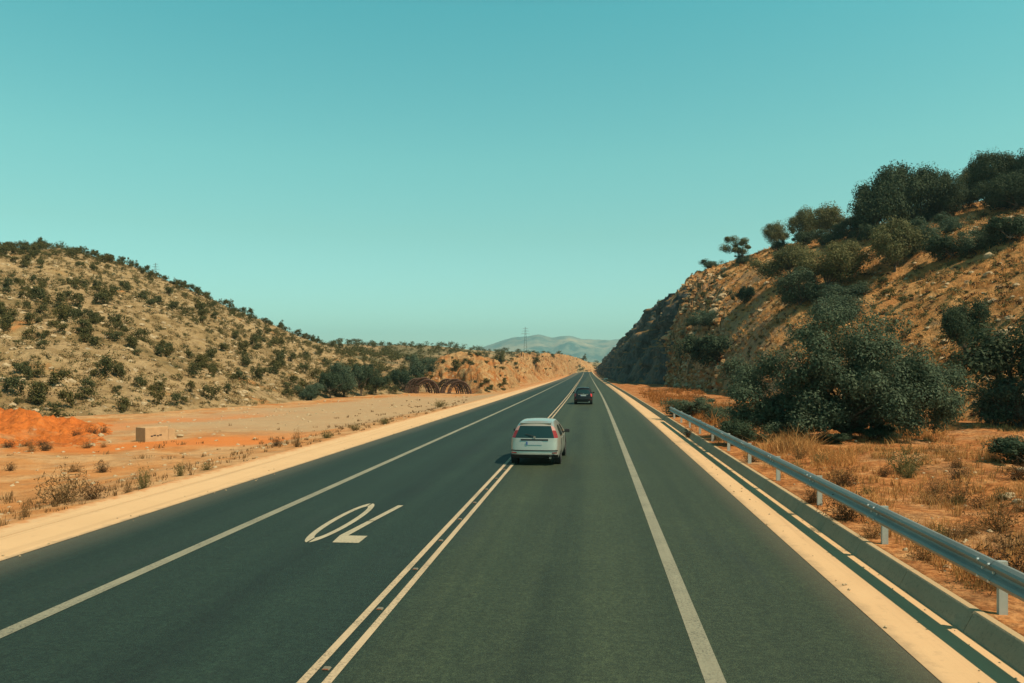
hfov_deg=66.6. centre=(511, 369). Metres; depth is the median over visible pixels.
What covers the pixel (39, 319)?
scrub shrub
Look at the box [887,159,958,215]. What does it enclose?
oak tree
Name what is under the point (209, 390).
scrub shrub
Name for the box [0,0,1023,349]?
sky
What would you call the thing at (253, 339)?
scrub shrub
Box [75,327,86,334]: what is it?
scrub shrub
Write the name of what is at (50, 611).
edge line
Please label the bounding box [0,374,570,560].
concrete shoulder
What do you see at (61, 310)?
scrub shrub
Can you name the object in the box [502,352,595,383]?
dirt bank
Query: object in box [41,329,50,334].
scrub shrub
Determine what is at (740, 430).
shrub
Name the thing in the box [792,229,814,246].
thicket bush
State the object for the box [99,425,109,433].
dry shrub
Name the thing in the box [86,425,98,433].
dry shrub
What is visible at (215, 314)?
scrub shrub
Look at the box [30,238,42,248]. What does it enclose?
scrub shrub
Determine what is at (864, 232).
thicket bush
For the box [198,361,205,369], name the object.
scrub shrub
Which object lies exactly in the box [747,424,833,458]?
straw clump
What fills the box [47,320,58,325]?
scrub shrub
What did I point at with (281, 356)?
scrub shrub
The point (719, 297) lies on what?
gravel
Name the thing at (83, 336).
scrub shrub
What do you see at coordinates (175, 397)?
scrub shrub
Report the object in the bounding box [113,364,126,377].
scrub shrub
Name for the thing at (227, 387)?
scrub shrub
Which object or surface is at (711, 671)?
edge line
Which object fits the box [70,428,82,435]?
dry shrub
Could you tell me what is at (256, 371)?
scrub shrub
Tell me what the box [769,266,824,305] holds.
shrub
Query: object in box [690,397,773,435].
tall grass
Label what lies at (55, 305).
scrub shrub
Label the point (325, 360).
scrub shrub
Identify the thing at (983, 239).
shrub
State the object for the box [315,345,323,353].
scrub shrub
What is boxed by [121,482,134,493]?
dry shrub
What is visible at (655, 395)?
tall grass
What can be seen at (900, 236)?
olive tree
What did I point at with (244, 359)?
scrub shrub
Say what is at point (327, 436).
dry shrub
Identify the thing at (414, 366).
bush
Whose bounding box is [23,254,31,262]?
scrub shrub
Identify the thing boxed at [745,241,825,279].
shrub
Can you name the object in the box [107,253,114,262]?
scrub shrub
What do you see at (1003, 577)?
guard rail
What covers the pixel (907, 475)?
dry shrub
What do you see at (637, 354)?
rock cutting
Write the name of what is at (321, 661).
line
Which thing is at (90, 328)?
scrub shrub
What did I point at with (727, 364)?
shrub
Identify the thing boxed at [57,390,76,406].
scrub shrub
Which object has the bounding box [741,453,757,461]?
dry shrub
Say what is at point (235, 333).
scrub shrub
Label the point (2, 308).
scrub shrub
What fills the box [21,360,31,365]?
scrub shrub
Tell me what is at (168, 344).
scrub shrub
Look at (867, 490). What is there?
dry shrub
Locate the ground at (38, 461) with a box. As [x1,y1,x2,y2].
[0,371,1023,681]
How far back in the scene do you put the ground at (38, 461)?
31.11 m
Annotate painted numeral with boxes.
[305,503,373,541]
[333,505,402,542]
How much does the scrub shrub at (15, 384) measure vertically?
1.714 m
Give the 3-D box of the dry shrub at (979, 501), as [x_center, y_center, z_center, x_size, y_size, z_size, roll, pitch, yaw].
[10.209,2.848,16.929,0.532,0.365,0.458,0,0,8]
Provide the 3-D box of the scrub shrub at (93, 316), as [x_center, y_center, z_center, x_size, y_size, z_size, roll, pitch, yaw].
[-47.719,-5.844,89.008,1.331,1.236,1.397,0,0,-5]
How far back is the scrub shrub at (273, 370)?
104.98 m
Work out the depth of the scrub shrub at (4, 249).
127.20 m
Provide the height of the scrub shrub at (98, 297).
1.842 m
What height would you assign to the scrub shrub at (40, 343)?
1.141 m
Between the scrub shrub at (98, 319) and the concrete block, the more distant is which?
the scrub shrub at (98, 319)
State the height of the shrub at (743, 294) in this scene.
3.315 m
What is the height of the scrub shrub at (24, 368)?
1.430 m
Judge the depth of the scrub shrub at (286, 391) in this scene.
92.77 m
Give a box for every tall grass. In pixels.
[638,385,705,415]
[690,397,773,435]
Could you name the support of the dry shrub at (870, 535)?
on the ground at (38, 461)
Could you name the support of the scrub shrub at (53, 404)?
on the hillside at (168, 369)
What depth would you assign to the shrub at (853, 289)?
80.52 m
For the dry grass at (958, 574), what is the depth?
24.94 m
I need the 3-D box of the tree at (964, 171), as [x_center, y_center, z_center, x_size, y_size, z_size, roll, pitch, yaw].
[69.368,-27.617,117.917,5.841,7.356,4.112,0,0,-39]
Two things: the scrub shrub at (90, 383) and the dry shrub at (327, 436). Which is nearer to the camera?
the dry shrub at (327, 436)
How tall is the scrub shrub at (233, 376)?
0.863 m
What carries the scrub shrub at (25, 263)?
on the hillside at (168, 369)
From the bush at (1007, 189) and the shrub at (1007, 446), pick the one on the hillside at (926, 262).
the bush at (1007, 189)
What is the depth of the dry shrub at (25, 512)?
17.16 m
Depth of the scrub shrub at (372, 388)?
115.72 m
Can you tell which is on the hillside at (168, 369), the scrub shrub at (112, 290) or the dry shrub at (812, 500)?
the scrub shrub at (112, 290)
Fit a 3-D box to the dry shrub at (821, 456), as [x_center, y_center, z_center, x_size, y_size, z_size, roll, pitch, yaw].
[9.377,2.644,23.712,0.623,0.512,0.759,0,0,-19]
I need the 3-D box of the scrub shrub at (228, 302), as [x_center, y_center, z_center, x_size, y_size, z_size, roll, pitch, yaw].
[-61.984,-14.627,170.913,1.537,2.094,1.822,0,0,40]
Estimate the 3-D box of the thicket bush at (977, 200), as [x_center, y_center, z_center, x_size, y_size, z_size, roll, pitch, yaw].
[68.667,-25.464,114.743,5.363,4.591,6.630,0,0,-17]
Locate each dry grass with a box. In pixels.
[0,399,464,525]
[661,201,1023,592]
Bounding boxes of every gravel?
[0,394,478,517]
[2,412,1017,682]
[661,267,726,390]
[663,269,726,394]
[724,425,1023,571]
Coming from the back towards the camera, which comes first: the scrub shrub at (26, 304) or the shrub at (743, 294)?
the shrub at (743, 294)
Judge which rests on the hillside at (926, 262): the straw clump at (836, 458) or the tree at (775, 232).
the tree at (775, 232)
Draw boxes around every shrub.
[0,245,9,255]
[0,288,11,293]
[0,302,8,313]
[0,315,13,329]
[0,323,11,331]
[0,376,19,390]
[1,440,16,447]
[2,274,14,286]
[3,308,18,321]
[3,462,16,471]
[6,376,27,396]
[7,241,17,248]
[9,256,19,261]
[10,245,18,252]
[11,361,26,371]
[13,394,21,403]
[17,240,29,250]
[17,248,26,254]
[17,290,26,298]
[17,498,32,516]
[18,243,30,253]
[18,259,29,267]
[18,364,34,379]
[20,327,37,340]
[20,444,40,451]
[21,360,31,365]
[22,301,32,310]
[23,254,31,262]
[24,312,36,324]
[25,381,47,404]
[27,243,38,254]
[27,250,38,257]
[27,379,52,395]
[29,274,38,284]
[29,464,94,504]
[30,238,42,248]
[30,286,47,301]
[31,365,46,376]
[33,339,48,348]
[35,302,48,312]
[35,332,46,339]
[36,258,45,267]
[36,315,43,322]
[36,442,52,450]
[38,277,49,283]
[40,294,53,304]
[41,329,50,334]
[46,370,69,384]
[46,401,61,411]
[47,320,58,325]
[49,406,65,416]
[51,301,62,308]
[53,306,68,321]
[54,322,68,330]
[55,288,66,302]
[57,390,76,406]
[58,312,72,320]
[59,303,74,317]
[64,286,73,300]
[64,463,86,471]
[65,278,78,284]
[67,249,78,257]
[70,308,80,318]
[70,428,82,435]
[71,291,84,306]
[74,247,82,255]
[74,382,98,398]
[75,305,83,316]
[75,318,94,332]
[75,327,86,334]
[75,478,108,500]
[78,276,89,287]
[78,332,89,342]
[78,378,95,389]
[78,439,95,448]
[81,326,96,336]
[82,307,93,318]
[86,336,101,345]
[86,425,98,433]
[87,314,99,323]
[88,262,96,269]
[89,312,101,323]
[89,368,100,375]
[92,279,102,291]
[92,285,101,289]
[92,292,104,303]
[93,459,112,472]
[94,354,115,376]
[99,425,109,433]
[100,254,108,262]
[100,291,112,304]
[104,288,115,299]
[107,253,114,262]
[107,313,121,329]
[108,331,121,339]
[109,285,120,291]
[110,360,125,376]
[111,385,122,391]
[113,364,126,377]
[115,392,133,412]
[118,281,131,289]
[121,326,131,331]
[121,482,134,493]
[124,336,138,347]
[127,258,136,267]
[130,328,150,341]
[131,348,142,355]
[133,376,144,386]
[135,463,152,488]
[137,290,150,294]
[144,298,157,304]
[146,382,157,389]
[147,270,156,278]
[149,388,165,404]
[153,295,163,302]
[154,346,165,356]
[154,378,167,390]
[158,337,165,346]
[163,341,173,348]
[164,286,174,294]
[164,347,174,356]
[167,300,178,308]
[171,391,181,405]
[174,462,185,475]
[178,279,186,289]
[179,305,190,313]
[179,396,187,403]
[183,351,194,358]
[184,380,195,391]
[185,362,200,377]
[188,284,195,291]
[193,297,203,308]
[194,354,208,363]
[196,302,207,310]
[196,309,207,315]
[198,316,206,321]
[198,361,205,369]
[198,462,213,469]
[201,384,222,399]
[205,346,216,360]
[207,301,216,308]
[208,367,218,375]
[210,312,218,318]
[216,342,227,350]
[223,383,231,393]
[224,298,233,306]
[227,307,237,311]
[228,373,237,379]
[231,330,239,338]
[236,367,247,380]
[238,339,248,351]
[239,352,251,365]
[247,307,253,314]
[248,335,258,346]
[250,365,263,379]
[253,341,263,349]
[255,327,263,334]
[258,367,269,373]
[267,363,278,373]
[268,359,282,369]
[269,339,279,343]
[272,436,283,445]
[273,349,284,357]
[274,353,284,361]
[274,358,284,364]
[276,337,286,343]
[280,384,293,396]
[285,374,297,380]
[288,349,297,360]
[290,381,302,393]
[290,429,303,446]
[293,328,300,335]
[297,363,311,373]
[297,380,307,386]
[308,367,320,379]
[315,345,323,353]
[318,430,334,437]
[321,357,332,364]
[348,423,360,429]
[366,385,377,394]
[377,418,393,424]
[430,400,446,406]
[659,395,715,416]
[671,334,732,367]
[680,424,698,437]
[683,309,719,327]
[697,258,725,268]
[697,403,739,421]
[714,418,772,445]
[716,354,759,389]
[727,285,756,303]
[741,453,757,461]
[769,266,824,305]
[774,439,790,451]
[790,443,807,458]
[797,486,824,505]
[805,290,868,323]
[810,450,830,462]
[816,280,875,296]
[816,481,881,524]
[820,465,865,487]
[854,519,888,540]
[858,485,874,493]
[874,277,887,284]
[876,466,891,476]
[878,287,896,299]
[879,443,932,475]
[896,296,907,302]
[896,463,917,478]
[902,540,937,562]
[904,215,946,246]
[918,234,959,261]
[919,487,945,505]
[920,440,964,454]
[921,478,947,494]
[928,523,947,536]
[929,211,973,232]
[932,472,982,503]
[940,525,964,539]
[946,462,971,477]
[947,456,965,468]
[950,495,966,504]
[950,518,974,538]
[951,223,998,254]
[957,253,965,260]
[957,514,985,536]
[961,373,1023,426]
[962,488,1023,533]
[967,494,995,507]
[967,529,1023,594]
[980,212,1023,245]
[980,434,1023,464]
[986,530,1003,542]
[990,486,1014,500]
[991,531,1023,551]
[994,461,1023,479]
[1005,495,1023,511]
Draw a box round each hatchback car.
[511,418,569,463]
[573,387,593,403]
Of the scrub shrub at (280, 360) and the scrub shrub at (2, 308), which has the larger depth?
the scrub shrub at (280, 360)
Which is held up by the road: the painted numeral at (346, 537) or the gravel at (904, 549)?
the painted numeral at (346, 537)
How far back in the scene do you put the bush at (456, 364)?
146.91 m
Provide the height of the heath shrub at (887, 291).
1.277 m
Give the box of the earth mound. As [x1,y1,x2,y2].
[0,407,113,448]
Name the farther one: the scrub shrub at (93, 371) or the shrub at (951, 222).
the shrub at (951, 222)
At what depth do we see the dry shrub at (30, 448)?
35.13 m
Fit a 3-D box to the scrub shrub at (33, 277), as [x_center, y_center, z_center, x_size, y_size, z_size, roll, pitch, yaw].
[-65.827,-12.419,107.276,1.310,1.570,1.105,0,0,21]
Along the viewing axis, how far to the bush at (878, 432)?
30.30 m
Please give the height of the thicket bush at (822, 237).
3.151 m
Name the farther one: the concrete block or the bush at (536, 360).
the bush at (536, 360)
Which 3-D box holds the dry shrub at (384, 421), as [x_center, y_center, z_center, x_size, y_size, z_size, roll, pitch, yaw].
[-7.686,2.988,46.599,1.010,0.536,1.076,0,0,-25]
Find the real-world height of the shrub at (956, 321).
5.010 m
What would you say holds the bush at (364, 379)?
on the hillside at (168, 369)
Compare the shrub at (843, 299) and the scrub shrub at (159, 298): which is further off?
the scrub shrub at (159, 298)
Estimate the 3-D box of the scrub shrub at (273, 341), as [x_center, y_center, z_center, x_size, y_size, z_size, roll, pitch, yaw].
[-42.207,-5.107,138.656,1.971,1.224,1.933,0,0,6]
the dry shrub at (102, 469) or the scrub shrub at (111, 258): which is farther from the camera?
the scrub shrub at (111, 258)
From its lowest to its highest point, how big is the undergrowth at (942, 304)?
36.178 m
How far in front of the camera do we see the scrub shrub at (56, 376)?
67.24 m
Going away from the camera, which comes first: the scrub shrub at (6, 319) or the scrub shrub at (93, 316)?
the scrub shrub at (6, 319)
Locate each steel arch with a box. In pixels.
[404,378,428,392]
[408,378,432,392]
[411,377,436,392]
[415,379,439,393]
[435,379,459,393]
[440,381,463,393]
[441,379,467,393]
[447,380,471,393]
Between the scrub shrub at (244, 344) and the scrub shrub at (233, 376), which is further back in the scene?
the scrub shrub at (244, 344)
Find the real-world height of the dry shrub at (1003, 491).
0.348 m
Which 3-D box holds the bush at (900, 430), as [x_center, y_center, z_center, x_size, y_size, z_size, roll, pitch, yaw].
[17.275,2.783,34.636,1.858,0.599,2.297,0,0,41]
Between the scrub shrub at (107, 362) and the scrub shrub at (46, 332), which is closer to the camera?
the scrub shrub at (107, 362)
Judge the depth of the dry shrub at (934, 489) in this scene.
18.24 m
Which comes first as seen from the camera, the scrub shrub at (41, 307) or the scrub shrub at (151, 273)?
the scrub shrub at (41, 307)
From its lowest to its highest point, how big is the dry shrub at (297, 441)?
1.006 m
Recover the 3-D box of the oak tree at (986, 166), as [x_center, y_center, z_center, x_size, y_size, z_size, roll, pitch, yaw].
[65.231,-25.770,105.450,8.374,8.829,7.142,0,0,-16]
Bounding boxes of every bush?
[292,382,324,399]
[315,371,352,397]
[326,358,365,396]
[350,362,380,395]
[372,375,391,392]
[388,368,423,391]
[405,352,440,376]
[451,356,462,369]
[496,351,504,363]
[533,354,539,364]
[734,254,751,263]
[770,239,788,250]
[787,429,812,436]
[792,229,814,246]
[792,267,823,281]
[799,433,853,443]
[808,228,839,245]
[830,219,857,239]
[844,215,874,232]
[847,427,904,438]
[849,224,879,240]
[890,203,928,223]
[895,427,917,435]
[916,207,944,219]
[924,194,963,213]
[959,183,993,204]
[959,189,979,207]
[969,170,1023,210]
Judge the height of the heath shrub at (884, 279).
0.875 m
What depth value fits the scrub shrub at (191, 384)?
77.74 m
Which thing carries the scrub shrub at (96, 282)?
on the hillside at (168, 369)
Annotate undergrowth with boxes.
[0,247,420,416]
[674,202,1023,419]
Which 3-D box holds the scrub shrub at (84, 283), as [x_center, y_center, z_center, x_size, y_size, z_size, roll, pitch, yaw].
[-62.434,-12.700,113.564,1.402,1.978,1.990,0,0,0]
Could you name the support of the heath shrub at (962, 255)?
on the hillside at (926, 262)
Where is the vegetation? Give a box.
[316,338,598,392]
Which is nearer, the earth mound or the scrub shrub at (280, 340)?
the earth mound
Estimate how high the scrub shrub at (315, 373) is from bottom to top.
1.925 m
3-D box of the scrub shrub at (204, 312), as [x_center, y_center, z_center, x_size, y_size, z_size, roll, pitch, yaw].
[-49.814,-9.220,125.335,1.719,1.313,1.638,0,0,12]
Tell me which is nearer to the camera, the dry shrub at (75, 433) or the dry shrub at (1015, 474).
the dry shrub at (1015, 474)
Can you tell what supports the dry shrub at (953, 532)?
on the ground at (38, 461)
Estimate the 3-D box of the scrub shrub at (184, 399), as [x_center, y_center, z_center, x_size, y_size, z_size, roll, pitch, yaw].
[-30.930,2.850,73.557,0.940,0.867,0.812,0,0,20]
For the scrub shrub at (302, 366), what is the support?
on the hillside at (168, 369)
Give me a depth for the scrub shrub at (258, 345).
121.42 m
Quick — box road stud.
[322,666,331,669]
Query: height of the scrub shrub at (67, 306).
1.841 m
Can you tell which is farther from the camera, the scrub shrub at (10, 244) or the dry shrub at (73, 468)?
the scrub shrub at (10, 244)
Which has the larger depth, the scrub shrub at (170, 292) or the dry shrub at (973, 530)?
the scrub shrub at (170, 292)
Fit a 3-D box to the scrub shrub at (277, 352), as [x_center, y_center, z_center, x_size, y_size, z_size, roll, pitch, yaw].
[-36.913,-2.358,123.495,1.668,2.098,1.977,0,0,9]
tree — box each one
[719,235,751,257]
[724,297,975,438]
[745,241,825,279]
[760,220,794,243]
[783,204,816,244]
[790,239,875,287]
[801,200,857,233]
[847,163,924,227]
[866,215,933,271]
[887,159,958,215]
[921,170,968,216]
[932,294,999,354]
[933,313,1023,417]
[953,148,1019,198]
[957,167,980,190]
[999,148,1023,185]
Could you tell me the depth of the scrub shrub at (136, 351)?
81.80 m
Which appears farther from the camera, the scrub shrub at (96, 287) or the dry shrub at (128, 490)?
the scrub shrub at (96, 287)
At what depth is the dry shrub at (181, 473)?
23.80 m
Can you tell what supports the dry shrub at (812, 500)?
on the ground at (38, 461)
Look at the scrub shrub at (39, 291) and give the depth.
93.66 m
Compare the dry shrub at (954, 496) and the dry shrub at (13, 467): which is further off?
the dry shrub at (13, 467)
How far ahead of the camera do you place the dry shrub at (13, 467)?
28.48 m
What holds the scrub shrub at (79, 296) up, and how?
on the hillside at (168, 369)
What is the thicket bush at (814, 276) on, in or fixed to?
on the hillside at (926, 262)
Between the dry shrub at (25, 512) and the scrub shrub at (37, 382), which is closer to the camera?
the dry shrub at (25, 512)
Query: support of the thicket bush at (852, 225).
on the hillside at (926, 262)
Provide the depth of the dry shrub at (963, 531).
13.73 m
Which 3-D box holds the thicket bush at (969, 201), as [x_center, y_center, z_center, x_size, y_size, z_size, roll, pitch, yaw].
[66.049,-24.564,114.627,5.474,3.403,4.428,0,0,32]
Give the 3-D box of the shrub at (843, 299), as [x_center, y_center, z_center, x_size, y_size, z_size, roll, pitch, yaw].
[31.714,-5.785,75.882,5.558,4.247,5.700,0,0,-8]
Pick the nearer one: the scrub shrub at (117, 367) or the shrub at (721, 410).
the shrub at (721, 410)
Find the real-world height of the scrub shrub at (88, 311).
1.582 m
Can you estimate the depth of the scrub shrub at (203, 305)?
128.01 m
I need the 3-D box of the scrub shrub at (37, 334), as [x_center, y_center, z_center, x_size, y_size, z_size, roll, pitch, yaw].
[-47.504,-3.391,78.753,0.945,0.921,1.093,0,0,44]
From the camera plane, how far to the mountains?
5630.53 m
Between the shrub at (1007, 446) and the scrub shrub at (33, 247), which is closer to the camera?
the shrub at (1007, 446)
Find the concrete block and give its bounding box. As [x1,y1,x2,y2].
[136,426,174,441]
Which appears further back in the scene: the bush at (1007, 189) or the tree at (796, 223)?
the tree at (796, 223)
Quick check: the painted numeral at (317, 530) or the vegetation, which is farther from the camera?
the vegetation
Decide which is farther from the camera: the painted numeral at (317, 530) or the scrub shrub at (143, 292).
the scrub shrub at (143, 292)
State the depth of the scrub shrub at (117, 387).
70.00 m
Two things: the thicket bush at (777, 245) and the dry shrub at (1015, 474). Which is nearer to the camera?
the dry shrub at (1015, 474)
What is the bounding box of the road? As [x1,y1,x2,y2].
[0,372,941,682]
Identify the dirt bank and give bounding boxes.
[414,351,519,393]
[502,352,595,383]
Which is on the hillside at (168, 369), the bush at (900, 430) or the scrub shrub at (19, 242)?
the scrub shrub at (19, 242)
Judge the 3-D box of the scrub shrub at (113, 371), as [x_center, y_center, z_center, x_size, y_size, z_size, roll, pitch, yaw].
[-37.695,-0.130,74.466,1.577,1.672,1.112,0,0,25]
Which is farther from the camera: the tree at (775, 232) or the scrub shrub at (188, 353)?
the tree at (775, 232)
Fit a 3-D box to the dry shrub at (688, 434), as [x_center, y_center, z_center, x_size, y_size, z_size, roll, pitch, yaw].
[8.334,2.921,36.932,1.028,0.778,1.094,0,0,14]
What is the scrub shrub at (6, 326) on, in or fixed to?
on the hillside at (168, 369)
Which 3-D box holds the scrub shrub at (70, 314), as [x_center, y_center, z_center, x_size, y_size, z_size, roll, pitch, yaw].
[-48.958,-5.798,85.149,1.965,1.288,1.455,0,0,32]
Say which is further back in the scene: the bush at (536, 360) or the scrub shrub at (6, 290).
the bush at (536, 360)
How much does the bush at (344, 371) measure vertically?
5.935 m
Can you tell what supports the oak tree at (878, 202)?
on the hillside at (926, 262)
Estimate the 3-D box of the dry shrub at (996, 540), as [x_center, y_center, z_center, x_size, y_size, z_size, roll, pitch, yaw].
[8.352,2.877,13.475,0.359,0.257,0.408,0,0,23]
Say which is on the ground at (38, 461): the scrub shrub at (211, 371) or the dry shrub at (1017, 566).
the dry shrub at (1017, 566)
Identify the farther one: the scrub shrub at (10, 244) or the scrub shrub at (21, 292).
the scrub shrub at (10, 244)
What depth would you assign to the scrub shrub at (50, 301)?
94.22 m
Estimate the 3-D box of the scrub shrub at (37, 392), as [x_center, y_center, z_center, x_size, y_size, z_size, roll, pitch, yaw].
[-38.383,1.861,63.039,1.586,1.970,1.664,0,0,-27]
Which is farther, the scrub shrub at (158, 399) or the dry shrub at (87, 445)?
the scrub shrub at (158, 399)
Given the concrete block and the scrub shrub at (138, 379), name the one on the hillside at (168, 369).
the scrub shrub at (138, 379)
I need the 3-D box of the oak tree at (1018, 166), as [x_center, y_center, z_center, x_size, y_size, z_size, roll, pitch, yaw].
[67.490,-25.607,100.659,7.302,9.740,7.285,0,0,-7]
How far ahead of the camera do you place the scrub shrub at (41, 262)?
122.21 m
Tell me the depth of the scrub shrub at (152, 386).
74.16 m
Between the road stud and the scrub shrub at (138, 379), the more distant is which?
the scrub shrub at (138, 379)
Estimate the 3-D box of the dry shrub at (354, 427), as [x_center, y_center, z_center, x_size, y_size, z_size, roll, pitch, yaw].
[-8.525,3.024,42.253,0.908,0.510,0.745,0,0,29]
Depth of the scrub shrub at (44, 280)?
114.41 m
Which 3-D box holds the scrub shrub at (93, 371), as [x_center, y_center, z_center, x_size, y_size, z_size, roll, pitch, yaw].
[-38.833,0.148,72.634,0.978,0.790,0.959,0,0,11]
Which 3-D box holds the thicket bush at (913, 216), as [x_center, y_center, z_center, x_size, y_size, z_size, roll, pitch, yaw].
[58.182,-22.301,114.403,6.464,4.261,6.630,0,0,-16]
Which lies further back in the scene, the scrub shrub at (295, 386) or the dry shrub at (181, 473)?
the scrub shrub at (295, 386)
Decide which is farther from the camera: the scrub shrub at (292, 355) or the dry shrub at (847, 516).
the scrub shrub at (292, 355)
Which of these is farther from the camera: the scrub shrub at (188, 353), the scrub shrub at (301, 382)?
the scrub shrub at (301, 382)
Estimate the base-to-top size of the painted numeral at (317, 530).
0.001 m
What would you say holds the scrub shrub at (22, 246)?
on the hillside at (168, 369)
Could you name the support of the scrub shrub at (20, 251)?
on the hillside at (168, 369)
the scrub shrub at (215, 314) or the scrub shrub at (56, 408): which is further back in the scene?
the scrub shrub at (215, 314)
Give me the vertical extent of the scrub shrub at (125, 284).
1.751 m
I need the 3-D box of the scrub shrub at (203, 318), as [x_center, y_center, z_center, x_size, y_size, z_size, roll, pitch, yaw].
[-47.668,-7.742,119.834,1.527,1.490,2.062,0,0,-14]
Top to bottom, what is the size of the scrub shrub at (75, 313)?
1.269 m
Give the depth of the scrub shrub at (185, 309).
119.97 m
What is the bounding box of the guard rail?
[669,407,1023,614]
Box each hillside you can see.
[0,249,425,416]
[665,202,1023,421]
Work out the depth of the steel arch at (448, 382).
125.06 m
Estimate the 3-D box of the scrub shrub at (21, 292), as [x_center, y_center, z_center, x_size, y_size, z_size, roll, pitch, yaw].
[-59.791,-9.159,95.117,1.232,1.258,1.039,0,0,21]
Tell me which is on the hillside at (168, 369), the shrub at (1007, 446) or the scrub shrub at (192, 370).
the scrub shrub at (192, 370)
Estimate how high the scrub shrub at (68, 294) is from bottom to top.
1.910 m
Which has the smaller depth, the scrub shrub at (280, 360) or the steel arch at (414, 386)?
the scrub shrub at (280, 360)
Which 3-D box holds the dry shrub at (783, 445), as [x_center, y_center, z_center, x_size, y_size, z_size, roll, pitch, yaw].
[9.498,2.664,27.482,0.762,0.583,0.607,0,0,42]
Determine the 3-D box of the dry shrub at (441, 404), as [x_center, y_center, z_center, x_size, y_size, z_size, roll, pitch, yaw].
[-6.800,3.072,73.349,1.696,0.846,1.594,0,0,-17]
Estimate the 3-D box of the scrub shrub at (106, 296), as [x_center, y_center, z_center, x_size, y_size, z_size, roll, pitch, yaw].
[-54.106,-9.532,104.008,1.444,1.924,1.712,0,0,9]
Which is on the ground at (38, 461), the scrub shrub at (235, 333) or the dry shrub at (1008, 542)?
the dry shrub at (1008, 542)
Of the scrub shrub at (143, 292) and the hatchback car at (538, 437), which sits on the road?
the hatchback car at (538, 437)
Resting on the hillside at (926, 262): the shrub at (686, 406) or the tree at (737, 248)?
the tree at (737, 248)
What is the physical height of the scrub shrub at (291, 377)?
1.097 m
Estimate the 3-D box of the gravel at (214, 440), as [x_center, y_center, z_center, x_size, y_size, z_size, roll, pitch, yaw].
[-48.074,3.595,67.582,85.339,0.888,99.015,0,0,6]
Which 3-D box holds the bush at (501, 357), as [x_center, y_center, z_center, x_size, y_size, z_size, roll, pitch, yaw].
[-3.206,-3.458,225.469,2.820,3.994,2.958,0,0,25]
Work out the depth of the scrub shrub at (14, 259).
122.63 m
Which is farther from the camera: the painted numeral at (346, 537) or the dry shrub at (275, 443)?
the dry shrub at (275, 443)
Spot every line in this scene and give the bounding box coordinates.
[0,375,574,637]
[297,378,580,682]
[322,379,580,682]
[589,373,725,682]
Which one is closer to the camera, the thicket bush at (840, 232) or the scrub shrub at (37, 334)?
the scrub shrub at (37, 334)
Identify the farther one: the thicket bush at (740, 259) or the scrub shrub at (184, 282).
the scrub shrub at (184, 282)
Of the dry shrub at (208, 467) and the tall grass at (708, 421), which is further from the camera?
the tall grass at (708, 421)
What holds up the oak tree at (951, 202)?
on the hillside at (926, 262)
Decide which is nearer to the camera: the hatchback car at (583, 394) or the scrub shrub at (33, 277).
the hatchback car at (583, 394)
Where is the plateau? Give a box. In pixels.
[320,343,599,393]
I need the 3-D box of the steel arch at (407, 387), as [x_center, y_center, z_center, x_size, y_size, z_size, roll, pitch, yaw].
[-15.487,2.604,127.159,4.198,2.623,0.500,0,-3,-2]
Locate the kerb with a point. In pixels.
(1002, 641)
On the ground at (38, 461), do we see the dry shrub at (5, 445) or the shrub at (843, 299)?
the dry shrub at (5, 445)
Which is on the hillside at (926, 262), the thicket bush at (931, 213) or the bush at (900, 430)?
the thicket bush at (931, 213)
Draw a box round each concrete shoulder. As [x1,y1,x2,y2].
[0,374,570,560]
[592,372,1023,682]
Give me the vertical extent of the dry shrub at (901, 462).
0.875 m
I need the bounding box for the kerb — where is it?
[599,377,1023,674]
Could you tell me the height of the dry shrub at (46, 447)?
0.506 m
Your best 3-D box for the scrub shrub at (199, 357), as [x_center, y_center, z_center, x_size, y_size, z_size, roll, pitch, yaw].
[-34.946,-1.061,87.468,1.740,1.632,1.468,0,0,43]
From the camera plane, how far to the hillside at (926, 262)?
81.90 m
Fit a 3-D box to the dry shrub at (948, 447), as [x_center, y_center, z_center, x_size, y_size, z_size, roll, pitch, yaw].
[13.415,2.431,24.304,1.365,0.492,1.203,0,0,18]
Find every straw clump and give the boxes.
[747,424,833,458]
[808,442,868,470]
[859,424,953,439]
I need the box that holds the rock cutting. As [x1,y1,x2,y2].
[594,284,710,383]
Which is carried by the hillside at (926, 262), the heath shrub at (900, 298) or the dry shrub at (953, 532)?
the heath shrub at (900, 298)
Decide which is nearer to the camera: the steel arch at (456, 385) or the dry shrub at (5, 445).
the dry shrub at (5, 445)
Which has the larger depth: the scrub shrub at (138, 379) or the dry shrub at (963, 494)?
the scrub shrub at (138, 379)
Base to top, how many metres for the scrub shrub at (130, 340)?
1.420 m
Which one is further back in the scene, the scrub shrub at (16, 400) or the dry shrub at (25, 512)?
the scrub shrub at (16, 400)
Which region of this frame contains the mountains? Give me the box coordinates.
[480,334,618,362]
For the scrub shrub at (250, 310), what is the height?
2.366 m
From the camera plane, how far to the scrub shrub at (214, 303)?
148.34 m
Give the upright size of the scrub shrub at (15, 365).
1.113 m
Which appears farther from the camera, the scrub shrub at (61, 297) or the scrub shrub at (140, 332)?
the scrub shrub at (61, 297)

